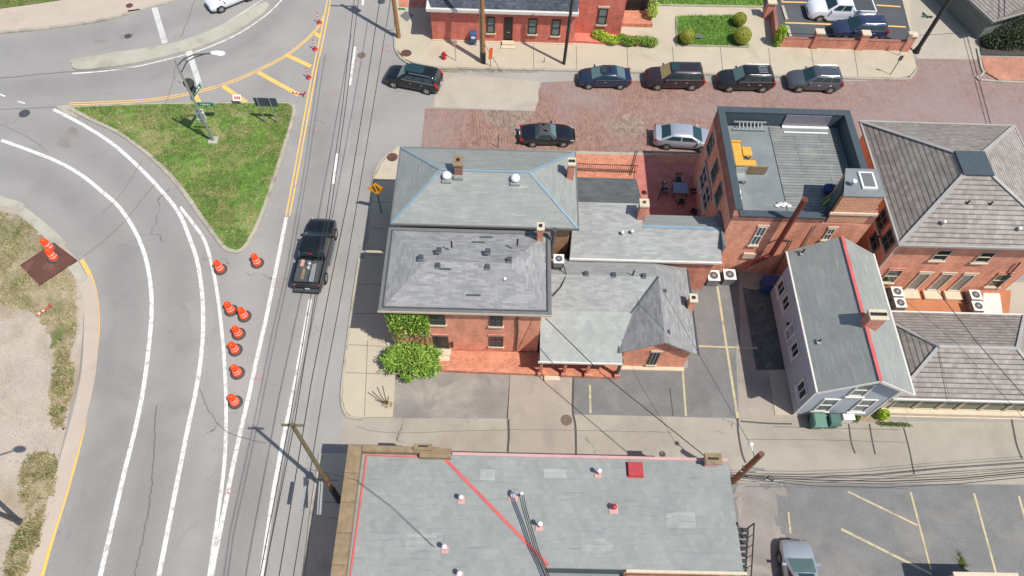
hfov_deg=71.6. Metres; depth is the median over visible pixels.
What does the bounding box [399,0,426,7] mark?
sidewalk
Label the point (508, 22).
door
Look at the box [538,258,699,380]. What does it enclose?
porch wing
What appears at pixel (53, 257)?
traffic drum
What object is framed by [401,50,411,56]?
manhole cover
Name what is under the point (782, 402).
pavement
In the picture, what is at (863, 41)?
brick wall
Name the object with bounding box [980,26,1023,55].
planting bed
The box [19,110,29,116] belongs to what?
manhole cover
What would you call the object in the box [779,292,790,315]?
window
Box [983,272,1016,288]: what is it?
window
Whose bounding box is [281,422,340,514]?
utility pole
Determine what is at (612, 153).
pavement
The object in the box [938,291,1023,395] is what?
overhead wire
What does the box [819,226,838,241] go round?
window
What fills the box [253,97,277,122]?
road sign
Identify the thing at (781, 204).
plastic sheet
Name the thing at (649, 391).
parking lot
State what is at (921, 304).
pavement
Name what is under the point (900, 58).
sign post
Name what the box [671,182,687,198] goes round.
patio table
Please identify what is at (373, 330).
sidewalk
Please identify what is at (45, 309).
delineator post
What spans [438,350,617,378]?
brick walk
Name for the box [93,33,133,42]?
road patch
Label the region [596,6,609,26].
window
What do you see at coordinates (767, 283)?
dumpster
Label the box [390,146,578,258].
brick house
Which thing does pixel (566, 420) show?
manhole cover
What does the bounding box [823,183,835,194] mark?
tarp bundle
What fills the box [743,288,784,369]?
parking lot
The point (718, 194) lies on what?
window
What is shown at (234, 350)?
traffic drum
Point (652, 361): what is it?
window
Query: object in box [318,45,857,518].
pavement joint
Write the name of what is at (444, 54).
fire hydrant
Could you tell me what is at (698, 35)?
garden sign
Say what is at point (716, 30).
ground cover
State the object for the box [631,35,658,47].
hedge shrub
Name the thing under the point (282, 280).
survey marking
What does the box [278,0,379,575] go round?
overhead wire
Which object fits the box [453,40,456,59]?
sign post
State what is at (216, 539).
lane marking
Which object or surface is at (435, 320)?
window
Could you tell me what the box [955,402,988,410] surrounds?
window
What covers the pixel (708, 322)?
parking lot
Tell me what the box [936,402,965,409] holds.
window
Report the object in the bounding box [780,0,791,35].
kerb
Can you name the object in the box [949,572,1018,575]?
shed
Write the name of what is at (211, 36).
traffic island
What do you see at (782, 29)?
upright shrub
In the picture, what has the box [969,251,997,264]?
window
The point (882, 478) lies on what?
overhead wire
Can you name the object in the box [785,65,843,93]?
parked suv
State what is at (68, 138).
road patch
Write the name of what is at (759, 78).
parked suv
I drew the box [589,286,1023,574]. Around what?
parking line
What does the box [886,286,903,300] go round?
air conditioner
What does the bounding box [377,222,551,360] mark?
brick house
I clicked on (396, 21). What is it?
utility pole
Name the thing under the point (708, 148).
window
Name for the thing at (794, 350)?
window
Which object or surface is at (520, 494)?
service mast
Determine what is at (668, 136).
parked car
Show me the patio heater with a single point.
(663, 182)
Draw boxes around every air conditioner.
[553,254,563,267]
[705,270,720,285]
[720,269,736,284]
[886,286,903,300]
[889,298,907,310]
[963,290,982,304]
[965,301,985,312]
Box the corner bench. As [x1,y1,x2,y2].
[730,139,767,173]
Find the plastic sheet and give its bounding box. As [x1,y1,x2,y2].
[774,202,791,207]
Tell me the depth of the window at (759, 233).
46.62 m
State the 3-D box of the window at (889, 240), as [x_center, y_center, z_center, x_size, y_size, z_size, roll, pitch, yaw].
[24.525,-3.100,46.361,0.140,1.530,1.360,2,59,-1]
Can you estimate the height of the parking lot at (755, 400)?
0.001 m
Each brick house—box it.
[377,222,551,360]
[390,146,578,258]
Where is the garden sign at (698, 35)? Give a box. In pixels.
[695,34,703,37]
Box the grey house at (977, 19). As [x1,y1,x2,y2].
[936,0,1023,39]
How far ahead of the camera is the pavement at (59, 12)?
62.60 m
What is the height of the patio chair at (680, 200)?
0.900 m
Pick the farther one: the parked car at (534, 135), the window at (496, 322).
the parked car at (534, 135)
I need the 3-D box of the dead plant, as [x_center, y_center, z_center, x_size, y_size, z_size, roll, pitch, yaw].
[-8.031,6.857,44.347,0.748,1.160,1.360,-36,67,-20]
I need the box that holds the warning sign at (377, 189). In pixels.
[367,183,383,212]
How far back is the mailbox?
60.91 m
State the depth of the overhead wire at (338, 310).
39.68 m
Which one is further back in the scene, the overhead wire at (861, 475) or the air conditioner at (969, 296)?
the air conditioner at (969, 296)
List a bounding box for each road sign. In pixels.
[232,94,241,102]
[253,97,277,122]
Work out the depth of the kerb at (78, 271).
49.04 m
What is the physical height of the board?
0.837 m
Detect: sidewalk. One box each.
[305,453,346,575]
[343,146,415,417]
[394,0,915,77]
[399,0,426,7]
[981,57,1023,80]
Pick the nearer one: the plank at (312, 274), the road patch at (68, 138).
the plank at (312, 274)
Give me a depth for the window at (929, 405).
44.54 m
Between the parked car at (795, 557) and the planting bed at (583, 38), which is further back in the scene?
the planting bed at (583, 38)
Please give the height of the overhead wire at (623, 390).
0.201 m
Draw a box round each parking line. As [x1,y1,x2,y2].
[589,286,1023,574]
[783,1,905,27]
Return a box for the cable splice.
[747,475,773,481]
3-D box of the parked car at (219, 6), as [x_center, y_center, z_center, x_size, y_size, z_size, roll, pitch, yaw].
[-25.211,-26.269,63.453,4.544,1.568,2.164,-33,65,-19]
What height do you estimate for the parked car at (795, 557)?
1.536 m
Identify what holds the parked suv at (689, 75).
on the road at (300, 26)
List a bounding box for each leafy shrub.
[378,339,443,382]
[647,0,658,18]
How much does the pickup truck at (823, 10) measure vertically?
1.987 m
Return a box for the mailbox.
[470,31,476,43]
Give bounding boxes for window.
[429,315,446,326]
[486,17,495,34]
[488,316,503,328]
[488,334,504,348]
[527,18,537,35]
[550,19,560,37]
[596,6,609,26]
[645,351,662,366]
[697,160,708,195]
[700,179,712,215]
[705,131,714,158]
[709,158,718,184]
[713,181,722,208]
[747,225,769,246]
[774,277,785,300]
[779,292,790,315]
[788,339,800,362]
[794,378,807,403]
[810,398,840,413]
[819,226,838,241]
[844,384,876,398]
[846,399,878,413]
[867,227,883,253]
[873,207,889,235]
[878,226,895,255]
[882,268,906,284]
[888,401,921,408]
[912,401,944,409]
[927,249,954,262]
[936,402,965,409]
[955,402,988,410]
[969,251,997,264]
[978,403,1014,410]
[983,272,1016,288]
[1004,404,1023,411]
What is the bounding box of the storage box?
[840,413,855,422]
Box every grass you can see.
[0,0,40,5]
[0,0,58,8]
[0,212,41,287]
[74,103,292,249]
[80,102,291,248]
[658,0,762,5]
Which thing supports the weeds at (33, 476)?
on the grassy ground at (41, 484)
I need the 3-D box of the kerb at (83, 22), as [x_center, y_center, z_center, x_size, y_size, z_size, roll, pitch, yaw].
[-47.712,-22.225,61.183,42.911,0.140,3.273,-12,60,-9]
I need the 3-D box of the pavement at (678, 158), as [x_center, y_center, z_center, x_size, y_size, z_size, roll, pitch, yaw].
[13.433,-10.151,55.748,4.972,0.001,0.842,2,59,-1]
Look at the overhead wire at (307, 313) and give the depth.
34.37 m
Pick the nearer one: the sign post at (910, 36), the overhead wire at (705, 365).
the overhead wire at (705, 365)
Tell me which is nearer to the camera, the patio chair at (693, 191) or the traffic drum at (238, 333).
the traffic drum at (238, 333)
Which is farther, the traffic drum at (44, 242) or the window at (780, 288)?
the traffic drum at (44, 242)
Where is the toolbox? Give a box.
[300,259,304,266]
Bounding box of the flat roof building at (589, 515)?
[330,444,754,575]
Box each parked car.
[204,0,251,12]
[519,121,574,147]
[578,64,632,89]
[653,123,708,152]
[776,539,820,575]
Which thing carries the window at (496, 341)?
in the brick house at (474, 290)
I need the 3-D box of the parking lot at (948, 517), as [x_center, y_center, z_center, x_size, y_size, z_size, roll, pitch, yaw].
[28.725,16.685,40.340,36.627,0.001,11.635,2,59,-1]
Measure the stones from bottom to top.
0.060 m
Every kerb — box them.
[0,0,178,33]
[0,196,67,247]
[23,274,98,575]
[67,262,87,283]
[302,453,321,575]
[340,145,398,419]
[393,31,918,80]
[441,367,537,372]
[658,0,764,7]
[676,16,747,47]
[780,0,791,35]
[975,48,1023,83]
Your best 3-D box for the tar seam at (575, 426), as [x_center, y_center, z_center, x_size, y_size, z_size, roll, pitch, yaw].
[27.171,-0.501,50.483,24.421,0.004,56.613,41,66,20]
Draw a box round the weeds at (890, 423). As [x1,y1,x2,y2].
[876,420,909,426]
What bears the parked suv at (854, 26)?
on the parking lot at (893, 16)
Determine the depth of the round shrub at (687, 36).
61.51 m
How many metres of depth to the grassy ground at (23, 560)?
39.72 m
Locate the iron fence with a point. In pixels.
(637, 4)
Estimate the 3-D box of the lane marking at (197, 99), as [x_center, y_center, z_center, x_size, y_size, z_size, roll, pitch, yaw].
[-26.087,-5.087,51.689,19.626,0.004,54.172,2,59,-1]
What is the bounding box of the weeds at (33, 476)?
[18,451,57,530]
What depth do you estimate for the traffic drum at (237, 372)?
45.35 m
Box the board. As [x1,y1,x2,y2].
[819,190,833,203]
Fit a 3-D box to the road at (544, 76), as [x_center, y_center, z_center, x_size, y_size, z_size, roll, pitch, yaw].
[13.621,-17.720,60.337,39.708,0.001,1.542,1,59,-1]
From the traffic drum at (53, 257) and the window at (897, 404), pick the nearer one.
the window at (897, 404)
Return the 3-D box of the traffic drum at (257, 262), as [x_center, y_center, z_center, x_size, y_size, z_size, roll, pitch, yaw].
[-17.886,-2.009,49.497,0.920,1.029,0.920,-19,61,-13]
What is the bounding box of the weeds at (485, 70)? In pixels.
[439,69,536,72]
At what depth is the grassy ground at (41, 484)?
41.65 m
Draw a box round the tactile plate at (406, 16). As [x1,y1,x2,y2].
[400,11,413,20]
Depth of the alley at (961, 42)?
64.03 m
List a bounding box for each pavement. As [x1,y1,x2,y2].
[0,0,167,29]
[56,105,78,117]
[540,150,699,154]
[576,154,635,178]
[622,10,652,27]
[634,155,697,215]
[652,154,699,162]
[768,370,810,415]
[889,290,1010,312]
[890,415,1023,419]
[983,293,1002,312]
[1005,282,1023,313]
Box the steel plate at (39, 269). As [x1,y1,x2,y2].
[20,245,77,285]
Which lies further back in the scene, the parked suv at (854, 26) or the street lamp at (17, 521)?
the parked suv at (854, 26)
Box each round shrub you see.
[680,29,694,43]
[733,12,746,25]
[733,26,751,44]
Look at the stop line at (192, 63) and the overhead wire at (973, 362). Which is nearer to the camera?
the overhead wire at (973, 362)
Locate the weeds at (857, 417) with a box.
[844,415,862,423]
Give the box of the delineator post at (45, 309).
[36,303,52,315]
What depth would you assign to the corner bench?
47.14 m
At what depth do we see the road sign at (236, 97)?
56.91 m
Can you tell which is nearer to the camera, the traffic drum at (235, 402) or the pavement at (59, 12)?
the traffic drum at (235, 402)
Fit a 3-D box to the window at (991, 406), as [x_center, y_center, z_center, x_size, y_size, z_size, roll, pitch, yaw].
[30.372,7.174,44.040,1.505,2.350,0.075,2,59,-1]
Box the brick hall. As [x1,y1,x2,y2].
[856,120,1023,300]
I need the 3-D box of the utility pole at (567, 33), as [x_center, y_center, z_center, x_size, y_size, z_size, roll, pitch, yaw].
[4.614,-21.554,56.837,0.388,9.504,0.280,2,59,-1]
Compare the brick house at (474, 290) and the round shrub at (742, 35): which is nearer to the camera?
the brick house at (474, 290)
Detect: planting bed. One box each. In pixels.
[574,33,653,45]
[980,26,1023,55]
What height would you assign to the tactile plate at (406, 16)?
0.012 m
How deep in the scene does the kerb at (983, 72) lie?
61.12 m
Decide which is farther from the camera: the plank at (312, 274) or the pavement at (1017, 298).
the pavement at (1017, 298)
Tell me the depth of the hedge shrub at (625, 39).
61.66 m
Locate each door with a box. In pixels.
[431,334,449,348]
[504,17,512,40]
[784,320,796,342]
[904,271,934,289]
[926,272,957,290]
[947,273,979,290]
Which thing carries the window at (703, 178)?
in the terrace building at (805, 156)
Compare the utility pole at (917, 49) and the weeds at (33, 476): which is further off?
the utility pole at (917, 49)
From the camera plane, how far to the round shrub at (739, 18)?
62.96 m
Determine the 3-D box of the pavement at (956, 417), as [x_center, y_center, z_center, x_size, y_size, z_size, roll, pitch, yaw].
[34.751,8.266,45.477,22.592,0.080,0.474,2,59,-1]
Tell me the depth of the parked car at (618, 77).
58.98 m
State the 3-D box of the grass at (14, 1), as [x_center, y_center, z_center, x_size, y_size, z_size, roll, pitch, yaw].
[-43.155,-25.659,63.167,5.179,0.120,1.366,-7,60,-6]
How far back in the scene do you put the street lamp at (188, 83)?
51.40 m
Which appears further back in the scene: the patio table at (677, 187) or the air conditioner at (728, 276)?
the patio table at (677, 187)
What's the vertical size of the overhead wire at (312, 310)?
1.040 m
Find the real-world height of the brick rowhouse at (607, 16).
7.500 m
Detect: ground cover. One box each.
[675,13,748,46]
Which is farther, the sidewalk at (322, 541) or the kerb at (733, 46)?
the kerb at (733, 46)
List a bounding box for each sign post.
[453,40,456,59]
[890,55,903,74]
[898,34,912,55]
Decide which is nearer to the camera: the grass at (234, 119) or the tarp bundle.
the tarp bundle
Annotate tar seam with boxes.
[0,0,907,575]
[507,33,1022,474]
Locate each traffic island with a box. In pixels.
[68,102,295,253]
[70,2,269,70]
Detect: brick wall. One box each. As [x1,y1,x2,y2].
[762,0,778,43]
[780,28,918,51]
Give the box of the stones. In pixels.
[0,300,50,461]
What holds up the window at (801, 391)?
in the sided house at (841, 346)
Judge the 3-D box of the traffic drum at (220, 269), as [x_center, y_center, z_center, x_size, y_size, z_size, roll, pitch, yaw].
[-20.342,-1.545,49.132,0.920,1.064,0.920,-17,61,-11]
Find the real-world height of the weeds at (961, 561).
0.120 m
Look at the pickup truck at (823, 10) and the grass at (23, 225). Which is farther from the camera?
the pickup truck at (823, 10)
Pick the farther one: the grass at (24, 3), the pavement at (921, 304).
the grass at (24, 3)
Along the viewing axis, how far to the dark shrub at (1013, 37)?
62.80 m
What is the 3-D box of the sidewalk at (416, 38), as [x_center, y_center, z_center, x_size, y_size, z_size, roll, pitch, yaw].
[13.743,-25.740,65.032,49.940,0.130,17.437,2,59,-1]
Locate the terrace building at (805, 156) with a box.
[692,106,885,273]
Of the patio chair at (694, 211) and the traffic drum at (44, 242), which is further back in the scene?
the patio chair at (694, 211)
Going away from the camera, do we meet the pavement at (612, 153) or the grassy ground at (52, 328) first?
the grassy ground at (52, 328)
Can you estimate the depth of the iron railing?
54.43 m
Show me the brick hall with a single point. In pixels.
(948, 222)
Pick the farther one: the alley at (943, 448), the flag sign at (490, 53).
the flag sign at (490, 53)
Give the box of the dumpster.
[759,275,778,292]
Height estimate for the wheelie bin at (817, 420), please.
1.170 m
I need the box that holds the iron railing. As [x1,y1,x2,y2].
[577,163,637,172]
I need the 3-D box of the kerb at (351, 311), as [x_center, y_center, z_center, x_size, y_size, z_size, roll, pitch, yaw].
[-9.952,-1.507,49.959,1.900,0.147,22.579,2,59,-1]
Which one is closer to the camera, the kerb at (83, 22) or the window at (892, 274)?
the window at (892, 274)
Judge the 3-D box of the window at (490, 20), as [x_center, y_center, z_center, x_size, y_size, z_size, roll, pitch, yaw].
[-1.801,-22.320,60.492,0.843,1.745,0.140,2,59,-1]
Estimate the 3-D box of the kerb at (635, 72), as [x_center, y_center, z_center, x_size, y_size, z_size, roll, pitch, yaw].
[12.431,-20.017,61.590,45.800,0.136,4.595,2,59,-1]
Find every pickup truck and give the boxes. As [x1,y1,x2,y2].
[291,218,337,292]
[805,0,876,21]
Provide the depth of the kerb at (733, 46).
62.30 m
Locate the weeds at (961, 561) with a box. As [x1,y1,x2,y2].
[956,550,969,571]
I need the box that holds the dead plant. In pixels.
[372,386,391,408]
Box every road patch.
[56,127,78,147]
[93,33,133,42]
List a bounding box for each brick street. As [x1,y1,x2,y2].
[421,59,1023,153]
[483,110,534,137]
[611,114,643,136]
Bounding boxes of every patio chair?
[661,184,668,195]
[674,173,682,181]
[676,197,685,205]
[689,186,696,195]
[689,206,698,215]
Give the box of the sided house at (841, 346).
[770,236,915,416]
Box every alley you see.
[341,414,1023,484]
[910,0,979,59]
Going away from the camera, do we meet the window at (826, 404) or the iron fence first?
the window at (826, 404)
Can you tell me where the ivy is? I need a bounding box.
[384,313,430,344]
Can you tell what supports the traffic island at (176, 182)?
on the road at (300, 26)
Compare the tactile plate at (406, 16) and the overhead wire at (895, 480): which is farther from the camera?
the tactile plate at (406, 16)
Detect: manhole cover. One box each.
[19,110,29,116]
[357,52,365,57]
[387,153,397,160]
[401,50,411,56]
[561,415,571,425]
[659,451,665,456]
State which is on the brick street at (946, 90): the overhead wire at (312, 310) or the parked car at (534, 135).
the parked car at (534, 135)
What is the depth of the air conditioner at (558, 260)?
44.77 m
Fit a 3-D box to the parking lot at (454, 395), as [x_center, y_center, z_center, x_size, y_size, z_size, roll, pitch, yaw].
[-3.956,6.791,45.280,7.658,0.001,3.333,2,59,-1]
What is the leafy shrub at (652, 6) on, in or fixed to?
on the pavement at (636, 18)
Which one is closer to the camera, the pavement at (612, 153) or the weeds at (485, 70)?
the pavement at (612, 153)
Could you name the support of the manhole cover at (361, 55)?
on the road at (76, 202)
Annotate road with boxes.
[0,0,444,575]
[0,0,1023,575]
[434,72,540,110]
[450,70,868,82]
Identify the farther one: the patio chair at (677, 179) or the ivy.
the patio chair at (677, 179)
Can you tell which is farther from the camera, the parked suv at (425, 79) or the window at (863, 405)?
the parked suv at (425, 79)
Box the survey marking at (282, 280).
[223,45,390,496]
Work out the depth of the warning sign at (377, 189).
49.85 m
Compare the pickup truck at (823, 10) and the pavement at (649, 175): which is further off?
the pickup truck at (823, 10)
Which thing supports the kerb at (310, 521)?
on the road at (300, 26)
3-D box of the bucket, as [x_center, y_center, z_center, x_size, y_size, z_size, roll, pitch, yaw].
[-13.796,-1.517,48.257,0.292,0.300,0.640,4,59,0]
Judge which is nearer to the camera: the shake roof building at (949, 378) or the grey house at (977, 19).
the shake roof building at (949, 378)
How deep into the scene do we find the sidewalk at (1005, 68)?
61.92 m
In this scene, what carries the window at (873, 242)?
in the brick hall
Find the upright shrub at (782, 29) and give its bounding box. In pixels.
[773,24,788,45]
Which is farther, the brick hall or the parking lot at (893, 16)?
the parking lot at (893, 16)
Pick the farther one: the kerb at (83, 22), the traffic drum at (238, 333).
the kerb at (83, 22)
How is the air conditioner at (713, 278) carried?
on the parking lot at (708, 322)
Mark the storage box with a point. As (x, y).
(847, 418)
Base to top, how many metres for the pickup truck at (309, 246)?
1.987 m
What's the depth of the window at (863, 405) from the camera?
43.61 m
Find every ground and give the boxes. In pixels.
[0,195,83,575]
[0,215,78,361]
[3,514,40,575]
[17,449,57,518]
[47,338,74,429]
[826,413,889,421]
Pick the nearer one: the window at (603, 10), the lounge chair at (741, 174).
the lounge chair at (741, 174)
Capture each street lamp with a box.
[0,511,22,524]
[174,50,224,143]
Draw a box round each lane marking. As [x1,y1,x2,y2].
[0,0,363,575]
[41,0,330,575]
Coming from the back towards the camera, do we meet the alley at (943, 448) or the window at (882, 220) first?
the window at (882, 220)
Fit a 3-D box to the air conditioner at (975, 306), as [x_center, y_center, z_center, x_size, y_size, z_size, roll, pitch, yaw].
[31.959,1.411,48.963,0.760,0.825,0.760,2,59,-1]
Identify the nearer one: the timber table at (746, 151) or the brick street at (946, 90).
the timber table at (746, 151)
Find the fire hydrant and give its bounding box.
[441,51,446,59]
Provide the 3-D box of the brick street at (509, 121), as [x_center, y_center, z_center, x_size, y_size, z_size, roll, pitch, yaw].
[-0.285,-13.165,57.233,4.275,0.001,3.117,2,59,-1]
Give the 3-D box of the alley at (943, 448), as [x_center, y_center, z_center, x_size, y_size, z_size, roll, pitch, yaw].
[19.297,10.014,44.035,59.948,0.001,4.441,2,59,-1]
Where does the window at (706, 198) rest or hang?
in the terrace building at (805, 156)
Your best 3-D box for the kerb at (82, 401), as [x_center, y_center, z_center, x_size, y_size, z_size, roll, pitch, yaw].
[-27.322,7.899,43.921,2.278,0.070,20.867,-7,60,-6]
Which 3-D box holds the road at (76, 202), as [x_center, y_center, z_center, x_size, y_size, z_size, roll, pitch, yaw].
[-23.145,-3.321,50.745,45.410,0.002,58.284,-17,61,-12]
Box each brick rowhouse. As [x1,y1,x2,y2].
[426,0,578,48]
[575,0,626,33]
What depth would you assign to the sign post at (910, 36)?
60.78 m
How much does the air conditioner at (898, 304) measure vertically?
0.825 m
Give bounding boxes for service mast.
[519,492,549,575]
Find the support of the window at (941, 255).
in the brick hall
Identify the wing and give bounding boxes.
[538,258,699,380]
[569,177,725,289]
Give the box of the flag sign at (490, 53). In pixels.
[488,48,492,66]
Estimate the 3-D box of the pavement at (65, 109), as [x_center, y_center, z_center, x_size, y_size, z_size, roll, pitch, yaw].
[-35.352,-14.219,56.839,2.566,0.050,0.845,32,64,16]
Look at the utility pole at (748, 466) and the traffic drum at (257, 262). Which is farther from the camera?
the traffic drum at (257, 262)
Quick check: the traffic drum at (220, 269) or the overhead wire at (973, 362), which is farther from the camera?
the traffic drum at (220, 269)
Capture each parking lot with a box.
[393,372,509,418]
[507,375,573,453]
[574,346,737,417]
[688,272,739,367]
[731,483,1023,575]
[733,480,786,575]
[738,272,809,420]
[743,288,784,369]
[776,0,909,40]
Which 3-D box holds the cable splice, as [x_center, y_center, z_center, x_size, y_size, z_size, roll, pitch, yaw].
[13.490,10.325,38.547,1.509,0.259,0.337,2,59,-1]
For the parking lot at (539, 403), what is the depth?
44.72 m
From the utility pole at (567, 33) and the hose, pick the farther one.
the utility pole at (567, 33)
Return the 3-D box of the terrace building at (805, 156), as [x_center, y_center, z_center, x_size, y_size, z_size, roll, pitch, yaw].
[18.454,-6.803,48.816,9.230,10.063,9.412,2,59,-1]
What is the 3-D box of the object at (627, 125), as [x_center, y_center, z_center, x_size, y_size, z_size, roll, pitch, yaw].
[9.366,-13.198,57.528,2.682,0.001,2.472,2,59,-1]
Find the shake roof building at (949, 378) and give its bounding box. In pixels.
[878,310,1023,418]
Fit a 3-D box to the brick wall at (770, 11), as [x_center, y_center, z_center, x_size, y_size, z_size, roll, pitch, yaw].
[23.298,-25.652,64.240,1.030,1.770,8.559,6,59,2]
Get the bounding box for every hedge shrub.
[591,29,619,44]
[615,33,635,45]
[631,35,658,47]
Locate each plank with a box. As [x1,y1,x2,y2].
[300,268,305,279]
[309,263,316,281]
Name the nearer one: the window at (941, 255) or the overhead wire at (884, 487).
the overhead wire at (884, 487)
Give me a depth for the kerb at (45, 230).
51.23 m
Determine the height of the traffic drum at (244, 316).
1.037 m
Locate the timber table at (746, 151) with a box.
[741,147,752,159]
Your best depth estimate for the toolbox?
48.32 m
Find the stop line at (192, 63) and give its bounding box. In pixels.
[152,7,202,86]
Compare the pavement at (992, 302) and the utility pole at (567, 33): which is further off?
the utility pole at (567, 33)
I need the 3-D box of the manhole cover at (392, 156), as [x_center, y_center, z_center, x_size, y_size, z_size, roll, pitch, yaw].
[-9.279,-10.114,55.072,0.840,0.178,0.840,2,59,-1]
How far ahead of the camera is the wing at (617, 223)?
46.61 m
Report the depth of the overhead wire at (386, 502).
35.91 m
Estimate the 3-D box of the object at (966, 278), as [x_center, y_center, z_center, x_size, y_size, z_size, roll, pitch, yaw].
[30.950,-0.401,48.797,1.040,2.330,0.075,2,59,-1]
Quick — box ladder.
[733,121,766,130]
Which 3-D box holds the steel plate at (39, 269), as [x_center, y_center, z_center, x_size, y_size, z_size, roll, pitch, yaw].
[-32.223,-1.738,49.404,2.457,0.150,2.894,38,65,19]
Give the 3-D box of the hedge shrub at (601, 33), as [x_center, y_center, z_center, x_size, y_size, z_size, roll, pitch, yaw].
[8.206,-21.866,61.980,2.621,0.932,1.168,24,62,12]
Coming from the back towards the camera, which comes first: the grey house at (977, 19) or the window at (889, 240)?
the grey house at (977, 19)
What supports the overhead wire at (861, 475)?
attached to the utility pole at (748, 466)
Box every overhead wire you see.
[259,3,353,575]
[264,0,358,575]
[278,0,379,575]
[293,0,390,575]
[323,472,432,545]
[545,318,703,455]
[661,288,748,441]
[740,468,1021,475]
[740,470,1023,478]
[740,472,1023,481]
[741,477,1023,487]
[744,474,1023,483]
[909,303,1023,417]
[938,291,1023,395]
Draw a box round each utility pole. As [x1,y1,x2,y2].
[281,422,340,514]
[392,0,404,38]
[479,0,500,70]
[562,0,573,64]
[731,442,764,484]
[912,0,950,53]
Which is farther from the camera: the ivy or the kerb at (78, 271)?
the kerb at (78, 271)
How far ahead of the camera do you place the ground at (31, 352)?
44.49 m
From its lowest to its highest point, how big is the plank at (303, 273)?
0.095 m
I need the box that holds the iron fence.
[625,0,648,9]
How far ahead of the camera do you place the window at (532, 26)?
60.61 m
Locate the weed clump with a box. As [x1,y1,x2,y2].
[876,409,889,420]
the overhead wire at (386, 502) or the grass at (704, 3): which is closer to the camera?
the overhead wire at (386, 502)
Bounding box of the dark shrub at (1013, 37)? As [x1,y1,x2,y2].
[979,15,1023,50]
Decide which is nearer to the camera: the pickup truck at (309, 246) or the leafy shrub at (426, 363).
the leafy shrub at (426, 363)
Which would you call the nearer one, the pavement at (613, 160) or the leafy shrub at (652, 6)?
the pavement at (613, 160)
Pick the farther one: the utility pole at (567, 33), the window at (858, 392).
the utility pole at (567, 33)
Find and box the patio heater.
[658,180,666,199]
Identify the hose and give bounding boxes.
[552,265,566,296]
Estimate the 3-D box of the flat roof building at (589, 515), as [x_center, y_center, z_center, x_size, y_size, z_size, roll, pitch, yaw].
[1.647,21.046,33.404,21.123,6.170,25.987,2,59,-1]
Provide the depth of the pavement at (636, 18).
63.43 m
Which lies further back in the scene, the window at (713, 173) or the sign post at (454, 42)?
the sign post at (454, 42)
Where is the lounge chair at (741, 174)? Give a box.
[736,167,747,183]
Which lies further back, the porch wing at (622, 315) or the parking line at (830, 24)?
the parking line at (830, 24)
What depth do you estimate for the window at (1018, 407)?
44.75 m
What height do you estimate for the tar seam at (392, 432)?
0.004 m
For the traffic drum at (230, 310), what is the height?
1.002 m
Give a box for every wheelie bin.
[808,412,827,428]
[826,413,841,428]
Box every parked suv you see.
[383,63,443,94]
[644,61,705,90]
[716,64,775,92]
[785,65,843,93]
[830,14,888,38]
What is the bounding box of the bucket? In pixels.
[306,261,311,269]
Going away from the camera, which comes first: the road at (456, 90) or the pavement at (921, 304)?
the pavement at (921, 304)
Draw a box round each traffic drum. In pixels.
[40,238,57,251]
[44,248,60,263]
[213,260,226,274]
[223,301,237,316]
[227,394,242,408]
[228,341,242,356]
[230,364,244,379]
[231,325,245,340]
[237,307,251,322]
[251,253,263,268]
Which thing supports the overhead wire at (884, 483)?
attached to the utility pole at (748, 466)
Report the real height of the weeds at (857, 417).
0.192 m

